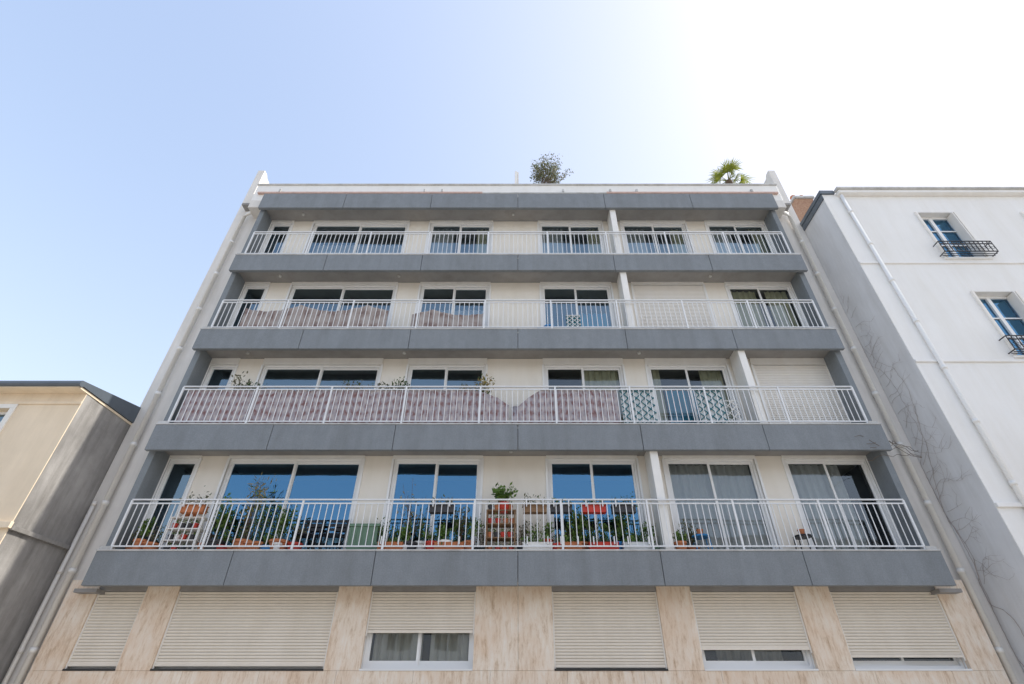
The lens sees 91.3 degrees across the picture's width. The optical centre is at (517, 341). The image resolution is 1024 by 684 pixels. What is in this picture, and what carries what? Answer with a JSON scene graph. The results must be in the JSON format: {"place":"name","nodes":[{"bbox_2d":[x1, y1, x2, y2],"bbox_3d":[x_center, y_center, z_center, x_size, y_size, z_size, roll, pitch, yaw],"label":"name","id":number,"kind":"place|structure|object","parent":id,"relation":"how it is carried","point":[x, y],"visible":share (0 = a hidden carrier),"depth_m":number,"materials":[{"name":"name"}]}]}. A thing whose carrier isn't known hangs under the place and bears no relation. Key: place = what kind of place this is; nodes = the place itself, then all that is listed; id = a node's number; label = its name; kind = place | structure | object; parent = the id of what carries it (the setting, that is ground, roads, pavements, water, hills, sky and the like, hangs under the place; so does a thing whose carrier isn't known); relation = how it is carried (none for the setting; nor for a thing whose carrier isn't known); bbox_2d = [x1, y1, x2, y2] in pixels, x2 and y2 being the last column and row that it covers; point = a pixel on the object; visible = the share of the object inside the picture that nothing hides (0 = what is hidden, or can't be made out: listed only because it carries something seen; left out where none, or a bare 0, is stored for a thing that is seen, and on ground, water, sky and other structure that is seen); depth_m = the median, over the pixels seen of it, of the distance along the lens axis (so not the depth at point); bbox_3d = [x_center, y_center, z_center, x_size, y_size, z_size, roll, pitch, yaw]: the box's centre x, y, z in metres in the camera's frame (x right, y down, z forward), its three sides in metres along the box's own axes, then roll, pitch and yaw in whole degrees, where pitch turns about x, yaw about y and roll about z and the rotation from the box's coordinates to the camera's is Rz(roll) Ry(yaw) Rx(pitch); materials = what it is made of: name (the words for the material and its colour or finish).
{"place":"outdoors","nodes":[
{"label":"outdoors","id":0,"kind":"place"},
{"bbox_2d":[0,0,1023,406],"label":"sky","id":1,"kind":"structure","parent":0,"point":[134,134],"materials":[{"name":"blue"}]},
{"bbox_2d":[23,580,1010,683],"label":"travertine ground floor","id":2,"kind":"structure","parent":0,"point":[513,637],"depth_m":9.48,"materials":[{"name":"stone"}]},
{"bbox_2d":[2,211,1018,683],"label":"downpipes","id":3,"kind":"object","parent":2,"relation":"on","point":[72,569],"visible":0.98,"depth_m":11.04,"materials":[{"name":"metal"}]},
{"bbox_2d":[1,171,1023,683],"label":"party walls","id":4,"kind":"structure","parent":2,"relation":"on","point":[113,509],"depth_m":12.45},
{"bbox_2d":[242,184,790,248],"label":"roof parapet","id":5,"kind":"structure","parent":4,"relation":"on","point":[257,197],"depth_m":17.12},
{"bbox_2d":[530,154,572,183],"bbox_3d":[1.282,-5.674,18.800,1.709,3.682,1.768,0,-36,0],"label":"olive tree","id":6,"kind":"object","parent":5,"relation":"on","point":[550,173],"visible":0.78,"depth_m":19.11,"materials":[{"name":"green plant"}]},
{"bbox_2d":[706,159,754,183],"bbox_3d":[8.204,-5.459,18.805,1.888,3.339,1.725,0,-36,0],"label":"palm tree","id":7,"kind":"object","parent":5,"relation":"on","point":[727,168],"visible":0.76,"depth_m":19.16,"materials":[{"name":"green plant"}]},
{"bbox_2d":[99,209,936,548],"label":"balcony slabs","id":8,"kind":"structure","parent":4,"relation":"attached to","point":[427,471],"depth_m":14.89,"materials":[{"name":"concrete"}]},
{"bbox_2d":[125,530,146,548],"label":"potted plant","id":9,"kind":"object","parent":8,"relation":"on","point":[135,533],"visible":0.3,"depth_m":10.51,"materials":[{"name":"green plant"}]},
{"bbox_2d":[131,516,157,548],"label":"potted plant","id":10,"kind":"object","parent":8,"relation":"on","point":[143,529],"visible":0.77,"depth_m":10.46,"materials":[{"name":"green plant"}]},
{"bbox_2d":[142,525,166,548],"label":"potted plant","id":11,"kind":"object","parent":8,"relation":"on","point":[153,538],"visible":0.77,"depth_m":10.40,"materials":[{"name":"green plant"}]},
{"bbox_2d":[159,511,209,548],"bbox_3d":[-7.001,4.008,10.561,0.722,1.049,0.280,0,-36,0],"label":"plant shelf","id":12,"kind":"object","parent":8,"relation":"on","point":[188,529],"visible":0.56,"depth_m":10.52,"materials":[{"name":"white paint"}]},
{"bbox_2d":[179,485,211,513],"bbox_3d":[-6.916,3.370,10.780,0.589,0.620,0.319,0,-36,0],"label":"railing planter","id":13,"kind":"object","parent":8,"relation":"attached to","point":[195,509],"visible":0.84,"depth_m":10.62,"materials":[{"name":"ceramic"}]},
{"bbox_2d":[204,493,238,548],"bbox_3d":[-6.351,3.941,10.713,0.619,1.338,0.542,0,-36,0],"label":"potted shrub","id":14,"kind":"object","parent":8,"relation":"on","point":[221,527],"visible":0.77,"depth_m":10.66,"materials":[{"name":"green plant"}]},
{"bbox_2d":[216,531,230,548],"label":"potted plant","id":15,"kind":"object","parent":8,"relation":"on","point":[225,536],"visible":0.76,"depth_m":10.55,"materials":[{"name":"green plant"}]},
{"bbox_2d":[227,525,249,548],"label":"potted plant","id":16,"kind":"object","parent":8,"relation":"on","point":[237,535],"visible":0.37,"depth_m":10.63,"materials":[{"name":"green plant"}]},
{"bbox_2d":[231,371,253,390],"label":"potted plant","id":17,"kind":"object","parent":8,"relation":"on","point":[237,377],"visible":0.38,"depth_m":12.60,"materials":[{"name":"green plant"}]},
{"bbox_2d":[236,519,264,548],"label":"potted plant","id":18,"kind":"object","parent":8,"relation":"on","point":[246,532],"visible":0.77,"depth_m":10.44,"materials":[{"name":"green plant"}]},
{"bbox_2d":[232,472,276,548],"bbox_3d":[-5.737,3.686,10.825,0.606,1.882,0.628,0,-36,0],"label":"bamboo plant","id":19,"kind":"object","parent":8,"relation":"on","point":[236,541],"visible":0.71,"depth_m":10.89,"materials":[{"name":"green plant"}]},
{"bbox_2d":[243,490,277,548],"bbox_3d":[-5.486,3.785,10.709,0.597,1.585,0.414,17,-39,-22],"label":"bamboo plant","id":20,"kind":"object","parent":8,"relation":"on","point":[255,518],"visible":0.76,"depth_m":10.70,"materials":[{"name":"green plant"}]},
{"bbox_2d":[253,517,271,548],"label":"potted plant","id":21,"kind":"object","parent":8,"relation":"on","point":[258,541],"visible":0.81,"depth_m":10.54,"materials":[{"name":"green plant"}]},
{"bbox_2d":[260,532,276,548],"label":"potted plant","id":22,"kind":"object","parent":8,"relation":"on","point":[264,538],"visible":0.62,"depth_m":10.43,"materials":[{"name":"green plant"}]},
{"bbox_2d":[268,501,298,548],"bbox_3d":[-5.039,3.937,10.632,0.680,1.248,0.462,10,-37,-14],"label":"potted shrub","id":23,"kind":"object","parent":8,"relation":"on","point":[282,541],"visible":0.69,"depth_m":10.64,"materials":[{"name":"green plant"}]},
{"bbox_2d":[273,509,295,548],"bbox_3d":[-4.982,3.990,10.529,0.393,1.042,0.361,0,-36,0],"label":"potted plant","id":24,"kind":"object","parent":8,"relation":"on","point":[277,543],"visible":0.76,"depth_m":10.52,"materials":[{"name":"green plant"}]},
{"bbox_2d":[287,522,306,548],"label":"potted plant","id":25,"kind":"object","parent":8,"relation":"on","point":[297,537],"visible":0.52,"depth_m":10.52,"materials":[{"name":"green plant"}]},
{"bbox_2d":[295,519,323,548],"bbox_3d":[-4.450,4.123,10.545,0.428,0.860,0.417,0,-36,0],"label":"folding chair","id":26,"kind":"object","parent":8,"relation":"on","point":[310,535],"visible":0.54,"depth_m":10.79,"materials":[{"name":"black metal"}]},
{"bbox_2d":[239,305,388,326],"bbox_3d":[-5.525,-0.680,13.640,3.950,0.855,0.051,0,-36,0],"label":"fabric privacy screen","id":27,"kind":"object","parent":8,"relation":"attached to","point":[322,317],"visible":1,"depth_m":13.62,"materials":[{"name":"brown fabric"}]},
{"bbox_2d":[319,519,348,548],"bbox_3d":[-3.900,4.123,10.545,0.428,0.860,0.417,0,-36,0],"label":"folding chair","id":28,"kind":"object","parent":8,"relation":"on","point":[331,535],"visible":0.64,"depth_m":10.78,"materials":[{"name":"black metal"}]},
{"bbox_2d":[174,390,508,422],"bbox_3d":[-4.160,1.543,12.024,7.880,0.948,0.050,0,-36,0],"label":"fabric privacy screen","id":29,"kind":"object","parent":8,"relation":"attached to","point":[500,409],"visible":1,"depth_m":12.02,"materials":[{"name":"fabric"}]},
{"bbox_2d":[346,523,380,548],"bbox_3d":[-3.250,4.208,10.521,0.660,0.680,0.310,0,-36,0],"label":"garden storage box","id":30,"kind":"object","parent":8,"relation":"on","point":[363,534],"visible":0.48,"depth_m":10.48,"materials":[{"name":"green plastic"}]},
{"bbox_2d":[374,517,390,548],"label":"potted plant","id":31,"kind":"object","parent":8,"relation":"on","point":[381,534],"visible":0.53,"depth_m":10.53,"materials":[{"name":"green plant"}]},
{"bbox_2d":[377,533,403,548],"bbox_3d":[-2.607,4.097,10.256,0.533,0.347,0.289,0,-36,0],"label":"railing planter","id":32,"kind":"object","parent":8,"relation":"attached to","point":[389,542],"visible":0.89,"depth_m":10.17,"materials":[{"name":"ceramic"}]},
{"bbox_2d":[392,377,409,390],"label":"potted plant","id":33,"kind":"object","parent":8,"relation":"on","point":[405,382],"visible":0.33,"depth_m":12.56,"materials":[{"name":"green plant"}]},
{"bbox_2d":[397,522,412,548],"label":"potted plant","id":34,"kind":"object","parent":8,"relation":"on","point":[403,532],"visible":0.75,"depth_m":10.49,"materials":[{"name":"green plant"}]},
{"bbox_2d":[397,483,431,548],"bbox_3d":[-2.222,3.782,10.739,0.769,1.624,0.576,16,-39,-20],"label":"potted shrub","id":35,"kind":"object","parent":8,"relation":"on","point":[408,542],"visible":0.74,"depth_m":10.69,"materials":[{"name":"green plant"}]},
{"bbox_2d":[414,517,431,548],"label":"potted plant","id":36,"kind":"object","parent":8,"relation":"on","point":[421,542],"visible":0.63,"depth_m":10.68,"materials":[{"name":"green plant"}]},
{"bbox_2d":[423,531,437,548],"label":"potted plant","id":37,"kind":"object","parent":8,"relation":"on","point":[429,537],"visible":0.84,"depth_m":10.27,"materials":[{"name":"green plant"}]},
{"bbox_2d":[429,494,455,513],"bbox_3d":[-1.605,3.457,10.739,0.596,0.431,0.299,0,-36,0],"label":"railing planter","id":38,"kind":"object","parent":8,"relation":"attached to","point":[450,508],"visible":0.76,"depth_m":10.60,"materials":[{"name":"white paint"}]},
{"bbox_2d":[433,522,453,541],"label":"potted plant","id":39,"kind":"object","parent":8,"relation":"on","point":[443,532],"visible":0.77,"depth_m":10.38,"materials":[{"name":"green plant"}]},
{"bbox_2d":[410,309,482,326],"bbox_3d":[-1.925,-0.612,13.591,1.950,0.687,0.050,0,-36,0],"label":"fabric privacy screen","id":40,"kind":"object","parent":8,"relation":"attached to","point":[474,322],"visible":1,"depth_m":13.57,"materials":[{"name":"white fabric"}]},
{"bbox_2d":[434,536,464,548],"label":"railing planter","id":41,"kind":"object","parent":8,"relation":"attached to","point":[449,543],"visible":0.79,"depth_m":10.16,"materials":[{"name":"ceramic"}]},
{"bbox_2d":[451,510,464,541],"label":"potted plant","id":42,"kind":"object","parent":8,"relation":"on","point":[455,527],"visible":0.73,"depth_m":10.65,"materials":[{"name":"green plant"}]},
{"bbox_2d":[454,506,471,541],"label":"potted shrub","id":43,"kind":"object","parent":8,"relation":"on","point":[461,527],"visible":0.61,"depth_m":10.71,"materials":[{"name":"green plant"}]},
{"bbox_2d":[462,514,483,548],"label":"potted plant","id":44,"kind":"object","parent":8,"relation":"on","point":[467,542],"visible":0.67,"depth_m":10.53,"materials":[{"name":"green plant"}]},
{"bbox_2d":[246,213,711,452],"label":"soffit fittings","id":45,"kind":"object","parent":8,"relation":"attached to","point":[404,353],"visible":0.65,"depth_m":14.93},
{"bbox_2d":[474,523,489,548],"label":"potted plant","id":46,"kind":"object","parent":8,"relation":"on","point":[482,537],"visible":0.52,"depth_m":10.61,"materials":[{"name":"green plant"}]},
{"bbox_2d":[474,373,494,393],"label":"potted plant","id":47,"kind":"object","parent":8,"relation":"on","point":[485,384],"visible":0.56,"depth_m":12.61,"materials":[{"name":"green plant"}]},
{"bbox_2d":[170,221,809,548],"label":"facade wall panels","id":48,"kind":"object","parent":8,"relation":"on","point":[526,475],"visible":0.4,"depth_m":13.12,"materials":[{"name":"paint"}]},
{"bbox_2d":[485,501,515,548],"bbox_3d":[-0.363,3.952,10.602,0.648,1.190,0.280,0,-36,0],"label":"plant shelf","id":49,"kind":"object","parent":8,"relation":"on","point":[504,524],"visible":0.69,"depth_m":10.57,"materials":[{"name":"brown wood"}]},
{"bbox_2d":[491,482,517,513],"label":"potted plant","id":50,"kind":"object","parent":49,"relation":"on","point":[500,493],"visible":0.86,"depth_m":10.92,"materials":[{"name":"green plant"}]},
{"bbox_2d":[110,231,925,548],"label":"balcony railings","id":51,"kind":"object","parent":8,"relation":"on","point":[534,389],"visible":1,"depth_m":12.00,"materials":[{"name":"metal"}]},
{"bbox_2d":[81,194,955,585],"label":"grey fascia panels","id":52,"kind":"object","parent":8,"relation":"attached to","point":[517,568],"visible":1,"depth_m":11.47,"materials":[{"name":"concrete"}]},
{"bbox_2d":[145,239,892,548],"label":"interior rooms","id":53,"kind":"object","parent":8,"relation":"attached to","point":[239,484],"visible":0.02,"depth_m":12.99,"materials":[{"name":"glass"}]},
{"bbox_2d":[313,229,868,660],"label":"curtains","id":54,"kind":"object","parent":53,"relation":"attached to","point":[729,482],"visible":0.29,"depth_m":11.71,"materials":[{"name":"fabric"}]},
{"bbox_2d":[96,254,941,550],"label":"slab noses","id":55,"kind":"object","parent":8,"relation":"attached to","point":[522,424],"visible":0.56,"depth_m":11.65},
{"bbox_2d":[513,520,533,548],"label":"potted plant","id":56,"kind":"object","parent":8,"relation":"on","point":[521,534],"visible":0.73,"depth_m":10.66,"materials":[{"name":"green plant"}]},
{"bbox_2d":[527,519,540,541],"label":"potted plant","id":57,"kind":"object","parent":8,"relation":"on","point":[534,532],"visible":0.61,"depth_m":10.45,"materials":[{"name":"green plant"}]},
{"bbox_2d":[522,494,546,513],"bbox_3d":[0.366,3.454,10.729,0.571,0.425,0.304,0,-36,0],"label":"railing planter","id":58,"kind":"object","parent":8,"relation":"attached to","point":[534,509],"visible":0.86,"depth_m":10.60,"materials":[{"name":"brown wood"}]},
{"bbox_2d":[520,531,552,548],"bbox_3d":[0.401,4.090,10.292,0.724,0.400,0.337,0,-36,0],"label":"railing planter","id":59,"kind":"object","parent":8,"relation":"attached to","point":[529,542],"visible":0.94,"depth_m":10.18,"materials":[{"name":"white paint"}]},
{"bbox_2d":[540,520,553,541],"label":"potted plant","id":60,"kind":"object","parent":8,"relation":"on","point":[547,527],"visible":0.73,"depth_m":10.47,"materials":[{"name":"green plant"}]},
{"bbox_2d":[549,531,569,548],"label":"potted plant","id":61,"kind":"object","parent":8,"relation":"on","point":[555,540],"visible":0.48,"depth_m":10.31,"materials":[{"name":"green plant"}]},
{"bbox_2d":[550,498,571,513],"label":"railing planter","id":62,"kind":"object","parent":8,"relation":"attached to","point":[553,507],"visible":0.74,"depth_m":10.60,"materials":[{"name":"white paint"}]},
{"bbox_2d":[511,390,620,422],"bbox_3d":[1.135,1.544,12.025,2.570,0.947,0.049,0,-36,0],"label":"fabric privacy screen","id":63,"kind":"object","parent":8,"relation":"attached to","point":[529,404],"visible":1,"depth_m":12.00,"materials":[{"name":"fabric"}]},
{"bbox_2d":[555,529,581,548],"bbox_3d":[1.036,4.079,10.300,0.564,0.428,0.335,0,-36,0],"label":"railing planter","id":64,"kind":"object","parent":8,"relation":"attached to","point":[567,542],"visible":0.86,"depth_m":10.18,"materials":[{"name":"ceramic"}]},
{"bbox_2d":[566,315,580,326],"bbox_3d":[1.550,-0.449,13.868,0.415,0.765,0.041,0,-36,0],"label":"trellis screen","id":65,"kind":"object","parent":8,"relation":"attached to","point":[571,324],"visible":0.41,"depth_m":13.96,"materials":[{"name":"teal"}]},
{"bbox_2d":[563,504,590,548],"bbox_3d":[1.281,3.996,10.644,0.650,1.166,0.483,0,-36,0],"label":"potted shrub","id":66,"kind":"object","parent":8,"relation":"on","point":[580,525],"visible":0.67,"depth_m":10.66,"materials":[{"name":"green plant"}]},
{"bbox_2d":[584,522,597,540],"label":"potted plant","id":67,"kind":"object","parent":8,"relation":"on","point":[590,533],"visible":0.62,"depth_m":10.63,"materials":[{"name":"green plant"}]},
{"bbox_2d":[580,499,606,513],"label":"railing planter","id":68,"kind":"object","parent":8,"relation":"attached to","point":[590,509],"visible":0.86,"depth_m":10.60,"materials":[{"name":"red plastic"}]},
{"bbox_2d":[588,536,618,548],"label":"railing planter","id":69,"kind":"object","parent":8,"relation":"attached to","point":[593,542],"visible":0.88,"depth_m":10.16,"materials":[{"name":"red plastic"}]},
{"bbox_2d":[596,520,612,541],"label":"potted plant","id":70,"kind":"object","parent":8,"relation":"on","point":[606,536],"visible":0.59,"depth_m":10.59,"materials":[{"name":"green plant"}]},
{"bbox_2d":[610,521,623,548],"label":"potted plant","id":71,"kind":"object","parent":8,"relation":"on","point":[619,531],"visible":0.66,"depth_m":10.51,"materials":[{"name":"green plant"}]},
{"bbox_2d":[610,491,635,513],"bbox_3d":[2.252,3.451,10.741,0.534,0.443,0.297,0,-36,0],"label":"railing planter","id":72,"kind":"object","parent":8,"relation":"attached to","point":[622,508],"visible":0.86,"depth_m":10.60,"materials":[{"name":"white paint"}]},
{"bbox_2d":[613,502,637,542],"bbox_3d":[2.309,4.017,10.661,0.568,1.153,0.478,9,-37,-12],"label":"potted shrub","id":73,"kind":"object","parent":8,"relation":"on","point":[623,522],"visible":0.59,"depth_m":10.68,"materials":[{"name":"green plant"}]},
{"bbox_2d":[622,534,651,548],"bbox_3d":[2.447,4.106,10.222,0.644,0.293,0.327,-4,-36,6],"label":"railing planter","id":74,"kind":"object","parent":8,"relation":"attached to","point":[627,541],"visible":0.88,"depth_m":10.17,"materials":[{"name":"white paint"}]},
{"bbox_2d":[620,390,657,422],"bbox_3d":[2.900,1.561,12.025,0.815,0.935,0.041,0,-36,0],"label":"trellis screen","id":75,"kind":"object","parent":8,"relation":"attached to","point":[638,406],"visible":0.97,"depth_m":12.04,"materials":[{"name":"teal"}]},
{"bbox_2d":[636,522,647,541],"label":"potted plant","id":76,"kind":"object","parent":8,"relation":"on","point":[640,536],"visible":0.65,"depth_m":10.51,"materials":[{"name":"green plant"}]},
{"bbox_2d":[642,522,659,548],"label":"potted plant","id":77,"kind":"object","parent":8,"relation":"on","point":[652,527],"visible":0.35,"depth_m":10.59,"materials":[{"name":"green plant"}]},
{"bbox_2d":[369,633,949,660],"bbox_3d":[-0.050,7.215,10.271,18.500,3.600,0.100,0,-36,0],"label":"ground floor interior","id":78,"kind":"object","parent":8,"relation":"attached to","point":[787,655],"depth_m":10.61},
{"bbox_2d":[672,529,687,548],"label":"potted plant","id":79,"kind":"object","parent":8,"relation":"on","point":[679,538],"visible":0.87,"depth_m":10.33,"materials":[{"name":"green plant"}]},
{"bbox_2d":[607,210,767,548],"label":"balcony dividers","id":80,"kind":"object","parent":8,"relation":"on","point":[741,369],"visible":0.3,"depth_m":12.35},
{"bbox_2d":[679,519,699,548],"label":"potted plant","id":81,"kind":"object","parent":8,"relation":"on","point":[691,534],"visible":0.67,"depth_m":10.60,"materials":[{"name":"green plant"}]},
{"bbox_2d":[691,529,712,548],"bbox_3d":[3.850,4.229,10.462,0.380,0.577,0.370,0,-36,0],"label":"garden stool","id":82,"kind":"object","parent":8,"relation":"on","point":[699,536],"visible":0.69,"depth_m":10.53,"materials":[{"name":"blue plastic"}]},
{"bbox_2d":[695,390,727,422],"bbox_3d":[4.650,1.561,12.025,0.615,0.935,0.041,0,-36,0],"label":"trellis screen","id":83,"kind":"object","parent":8,"relation":"attached to","point":[716,406],"visible":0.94,"depth_m":12.04,"materials":[{"name":"teal"}]},
{"bbox_2d":[724,400,742,422],"bbox_3d":[5.250,1.750,12.140,0.315,0.765,0.030,0,-36,0],"label":"trellis screen","id":84,"kind":"object","parent":8,"relation":"attached to","point":[731,401],"visible":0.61,"depth_m":12.21,"materials":[{"name":"white paint"}]},
{"bbox_2d":[793,529,816,548],"bbox_3d":[6.000,4.229,10.462,0.380,0.577,0.370,0,-36,0],"label":"garden stool","id":85,"kind":"object","parent":8,"relation":"on","point":[802,534],"visible":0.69,"depth_m":10.52,"materials":[{"name":"black metal"}]},
{"bbox_2d":[62,222,972,670],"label":"window frames","id":86,"kind":"structure","parent":2,"relation":"on","point":[956,664],"depth_m":11.87,"materials":[{"name":"metal"}]},
{"bbox_2d":[65,221,965,668],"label":"roller shutters","id":87,"kind":"object","parent":86,"relation":"attached to","point":[293,629],"visible":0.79,"depth_m":9.84,"materials":[{"name":"white paint"}]},
{"bbox_2d":[73,588,962,594],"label":"slab brackets","id":88,"kind":"object","parent":2,"relation":"on","point":[102,592],"visible":0.71,"depth_m":9.87,"materials":[{"name":"paint"}]},
{"bbox_2d":[106,210,929,548],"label":"balcony flanks","id":89,"kind":"object","parent":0,"point":[198,366],"visible":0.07,"depth_m":12.35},
{"label":"ground","id":90,"kind":"structure","parent":0,"visible":0},
{"bbox_2d":[0,394,130,683],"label":"cement side wall","id":91,"kind":"structure","parent":90,"relation":"on","point":[60,498],"depth_m":10.33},
{"bbox_2d":[0,401,82,549],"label":"mouldings and frames","id":92,"kind":"object","parent":91,"relation":"attached to","point":[12,405],"visible":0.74,"depth_m":10.66,"materials":[{"name":"white paint"}]},
{"bbox_2d":[0,381,140,424],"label":"zinc roof","id":93,"kind":"structure","parent":91,"relation":"on","point":[125,410],"depth_m":11.11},
{"bbox_2d":[805,200,1023,671],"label":"side walls","id":94,"kind":"structure","parent":90,"relation":"on","point":[843,270],"depth_m":11.50,"materials":[{"name":"paint"}]},
{"bbox_2d":[800,190,954,234],"bbox_3d":[16.730,-1.062,20.493,14.540,0.370,12.090,0,-36,0],"label":"zinc roof edge","id":95,"kind":"object","parent":94,"relation":"on","point":[814,207],"visible":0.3,"depth_m":16.32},
{"bbox_2d":[790,195,814,221],"bbox_3d":[12.125,-4.149,20.566,0.890,4.950,1.340,0,-36,0],"label":"brick chimney stack","id":96,"kind":"object","parent":95,"relation":"on","point":[800,204],"visible":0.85,"depth_m":21.10,"materials":[{"name":"brick"}]},
{"bbox_2d":[839,293,1023,666],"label":"climbing vine","id":97,"kind":"object","parent":94,"relation":"attached to","point":[982,566],"visible":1,"depth_m":11.34,"materials":[{"name":"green plant"}]},
{"bbox_2d":[934,235,1023,354],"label":"room interior","id":98,"kind":"object","parent":94,"relation":"attached to","point":[1006,311],"depth_m":14.84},
{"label":"pavement","id":99,"kind":"structure","parent":0,"visible":0},
{"bbox_2d":[0,394,86,543],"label":"front wall","id":100,"kind":"structure","parent":99,"relation":"on","point":[31,435],"depth_m":10.48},
{"bbox_2d":[822,194,1023,556],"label":"front wall","id":101,"kind":"structure","parent":99,"relation":"on","point":[952,317],"depth_m":13.07,"materials":[{"name":"paint"}]},
{"bbox_2d":[834,187,1023,506],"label":"string courses","id":102,"kind":"object","parent":101,"relation":"attached to","point":[930,191],"visible":1,"depth_m":15.54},
{"bbox_2d":[840,194,1023,505],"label":"cream downpipe","id":103,"kind":"object","parent":101,"relation":"attached to","point":[1012,482],"visible":1,"depth_m":11.81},
{"bbox_2d":[914,212,1023,357],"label":"window frames and shutters","id":104,"kind":"structure","parent":101,"relation":"attached to","point":[1015,299],"depth_m":13.98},
{"bbox_2d":[933,241,1023,353],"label":"iron window guards","id":105,"kind":"object","parent":101,"relation":"attached to","point":[1011,338],"visible":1,"depth_m":13.96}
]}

